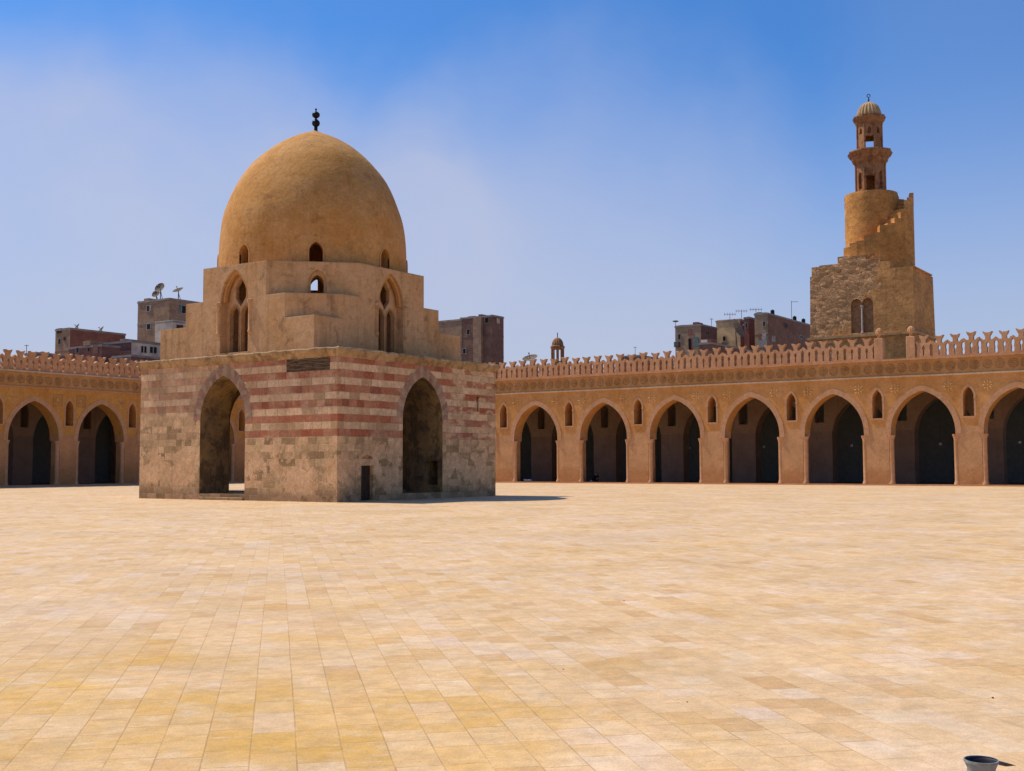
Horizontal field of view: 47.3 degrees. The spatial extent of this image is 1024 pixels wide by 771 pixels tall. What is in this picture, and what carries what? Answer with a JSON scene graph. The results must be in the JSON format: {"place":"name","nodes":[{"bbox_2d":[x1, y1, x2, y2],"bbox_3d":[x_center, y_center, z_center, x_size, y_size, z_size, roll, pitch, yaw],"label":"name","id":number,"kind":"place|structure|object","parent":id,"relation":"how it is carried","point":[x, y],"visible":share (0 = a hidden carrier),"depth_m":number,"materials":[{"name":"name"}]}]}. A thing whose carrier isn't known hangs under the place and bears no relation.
{"place":"outdoors","nodes":[
{"label":"outdoors","id":0,"kind":"place"},
{"bbox_2d":[24,352,57,357],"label":"brick house","id":1,"kind":"structure","parent":0,"point":[36,355],"depth_m":125.85,"materials":[{"name":"brick"}]},
{"bbox_2d":[55,327,125,355],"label":"brick house","id":2,"kind":"structure","parent":0,"point":[66,339],"depth_m":142.23,"materials":[{"name":"brick"}]},
{"bbox_2d":[68,340,120,363],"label":"brick house","id":3,"kind":"structure","parent":0,"point":[91,348],"depth_m":119.59,"materials":[{"name":"brick"}]},
{"bbox_2d":[103,339,159,356],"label":"cream house","id":4,"kind":"structure","parent":0,"point":[135,347],"depth_m":123.34,"materials":[{"name":"beige paint"}]},
{"bbox_2d":[140,345,146,353],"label":"window","id":5,"kind":"structure","parent":4,"relation":"in","point":[143,349],"depth_m":123.42,"materials":[{"name":"black glass"}]},
{"bbox_2d":[149,346,156,353],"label":"window","id":6,"kind":"structure","parent":4,"relation":"in","point":[152,350],"depth_m":124.44,"materials":[{"name":"black glass"}]},
{"bbox_2d":[111,355,159,481],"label":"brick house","id":7,"kind":"structure","parent":0,"point":[138,358],"depth_m":117.17,"materials":[{"name":"brick"}]},
{"bbox_2d":[137,298,198,341],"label":"brick house","id":8,"kind":"structure","parent":0,"point":[151,311],"depth_m":138.72,"materials":[{"name":"concrete"}]},
{"bbox_2d":[146,305,150,311],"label":"window","id":9,"kind":"structure","parent":8,"relation":"in","point":[148,307],"depth_m":139.21,"materials":[{"name":"black glass"}]},
{"bbox_2d":[146,323,150,329],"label":"window","id":10,"kind":"structure","parent":8,"relation":"in","point":[148,325],"depth_m":139.04,"materials":[{"name":"black glass"}]},
{"bbox_2d":[152,291,159,298],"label":"satellite dish","id":11,"kind":"object","parent":8,"relation":"on","point":[155,294],"visible":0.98,"depth_m":139.73,"materials":[{"name":"metal"}]},
{"bbox_2d":[155,283,163,298],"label":"satellite dish","id":12,"kind":"object","parent":8,"relation":"on","point":[159,287],"visible":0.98,"depth_m":139.43,"materials":[{"name":"metal"}]},
{"bbox_2d":[172,286,182,298],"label":"satellite dish","id":13,"kind":"object","parent":8,"relation":"on","point":[178,289],"visible":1,"depth_m":139.41,"materials":[{"name":"metal"}]},
{"bbox_2d":[179,305,185,313],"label":"window","id":14,"kind":"structure","parent":8,"relation":"in","point":[182,308],"depth_m":138.72,"materials":[{"name":"black glass"}]},
{"bbox_2d":[154,320,185,342],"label":"cream house","id":15,"kind":"structure","parent":0,"point":[163,325],"depth_m":132.33,"materials":[{"name":"paint"}]},
{"bbox_2d":[438,319,461,360],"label":"brick house","id":16,"kind":"structure","parent":0,"point":[452,327],"depth_m":164.62,"materials":[{"name":"brick"}]},
{"bbox_2d":[0,482,1023,770],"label":"courtyard paving","id":17,"kind":"structure","parent":0,"point":[792,628],"depth_m":11.66,"materials":[{"name":"stone"}]},
{"bbox_2d":[135,108,500,501],"bbox_3d":[-9.907,-4.489,61.095,13.966,20.660,12.751,-3,-5,34],"label":"domed fountain","id":18,"kind":"object","parent":17,"relation":"on","point":[353,378],"visible":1,"depth_m":57.28,"materials":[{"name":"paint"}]},
{"bbox_2d":[361,466,369,499],"bbox_3d":[-6.797,4.461,53.443,0.080,1.550,0.800,-3,-5,34],"label":"door","id":19,"kind":"structure","parent":18,"relation":"in","point":[365,470],"depth_m":53.50,"materials":[{"name":"brown wood"}]},
{"bbox_2d":[0,0,1023,374],"label":"sky","id":20,"kind":"structure","parent":0,"point":[599,175],"materials":[{"name":"blue"}]},
{"bbox_2d":[623,355,673,369],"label":"brick house","id":21,"kind":"structure","parent":0,"point":[627,357],"depth_m":171.16,"materials":[{"name":"brick"}]},
{"bbox_2d":[674,322,717,367],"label":"brick house","id":22,"kind":"structure","parent":0,"point":[691,336],"depth_m":149.97,"materials":[{"name":"brick"}]},
{"bbox_2d":[688,338,691,349],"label":"window","id":23,"kind":"structure","parent":22,"relation":"in","point":[689,339],"depth_m":149.61,"materials":[{"name":"black glass"}]},
{"bbox_2d":[715,319,743,346],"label":"ochre house","id":24,"kind":"structure","parent":0,"point":[725,331],"depth_m":156.81,"materials":[{"name":"beige paint"}]},
{"bbox_2d":[743,317,754,349],"bbox_3d":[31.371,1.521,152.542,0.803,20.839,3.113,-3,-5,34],"label":"brick house","id":25,"kind":"structure","parent":0,"point":[749,332],"depth_m":152.00,"materials":[{"name":"brick"}]},
{"bbox_2d":[963,755,1015,770],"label":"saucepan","id":26,"kind":"object","parent":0,"point":[979,763],"visible":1,"depth_m":5.69,"materials":[{"name":"white metal"}]},
{"label":"ground","id":27,"kind":"structure","parent":0,"visible":0},
{"bbox_2d":[37,354,65,364],"bbox_3d":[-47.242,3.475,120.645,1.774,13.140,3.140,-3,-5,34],"label":"brick house","id":28,"kind":"structure","parent":27,"relation":"on","point":[50,355],"depth_m":120.19,"materials":[{"name":"brick"}]},
{"bbox_2d":[0,349,244,486],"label":"courtyard arcade","id":29,"kind":"object","parent":27,"relation":"on","point":[58,420],"visible":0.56,"depth_m":101.51,"materials":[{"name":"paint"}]},
{"bbox_2d":[460,314,503,372],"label":"brick tower house","id":30,"kind":"structure","parent":27,"relation":"on","point":[482,338],"depth_m":161.72,"materials":[{"name":"brick"}]},
{"bbox_2d":[550,333,564,373],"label":"kiosk minaret","id":31,"kind":"object","parent":27,"relation":"on","point":[557,344],"visible":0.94,"depth_m":189.93,"materials":[{"name":"stone"}]},
{"bbox_2d":[698,339,755,366],"bbox_3d":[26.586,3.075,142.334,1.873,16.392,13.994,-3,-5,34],"label":"brick house","id":32,"kind":"structure","parent":27,"relation":"on","point":[709,344],"depth_m":137.74,"materials":[{"name":"brick"}]},
{"bbox_2d":[733,319,743,346],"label":"satellite dish","id":33,"kind":"object","parent":32,"relation":"on","point":[738,328],"visible":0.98,"depth_m":144.82,"materials":[{"name":"metal"}]},
{"bbox_2d":[484,326,1023,486],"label":"courtyard arcade","id":34,"kind":"object","parent":27,"relation":"on","point":[622,422],"visible":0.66,"depth_m":96.05,"materials":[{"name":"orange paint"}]},
{"bbox_2d":[522,352,536,365],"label":"satellite dish","id":35,"kind":"object","parent":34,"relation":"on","point":[532,357],"visible":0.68,"depth_m":118.68,"materials":[{"name":"metal"}]},
{"bbox_2d":[754,312,809,364],"bbox_3d":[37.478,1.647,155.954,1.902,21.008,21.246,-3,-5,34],"label":"brick house","id":36,"kind":"structure","parent":27,"relation":"on","point":[774,330],"depth_m":150.27,"materials":[{"name":"brick"}]},
{"bbox_2d":[807,94,936,360],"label":"spiral minaret","id":37,"kind":"object","parent":27,"relation":"on","point":[871,282],"visible":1,"depth_m":118.89,"materials":[{"name":"stone"}]}
]}

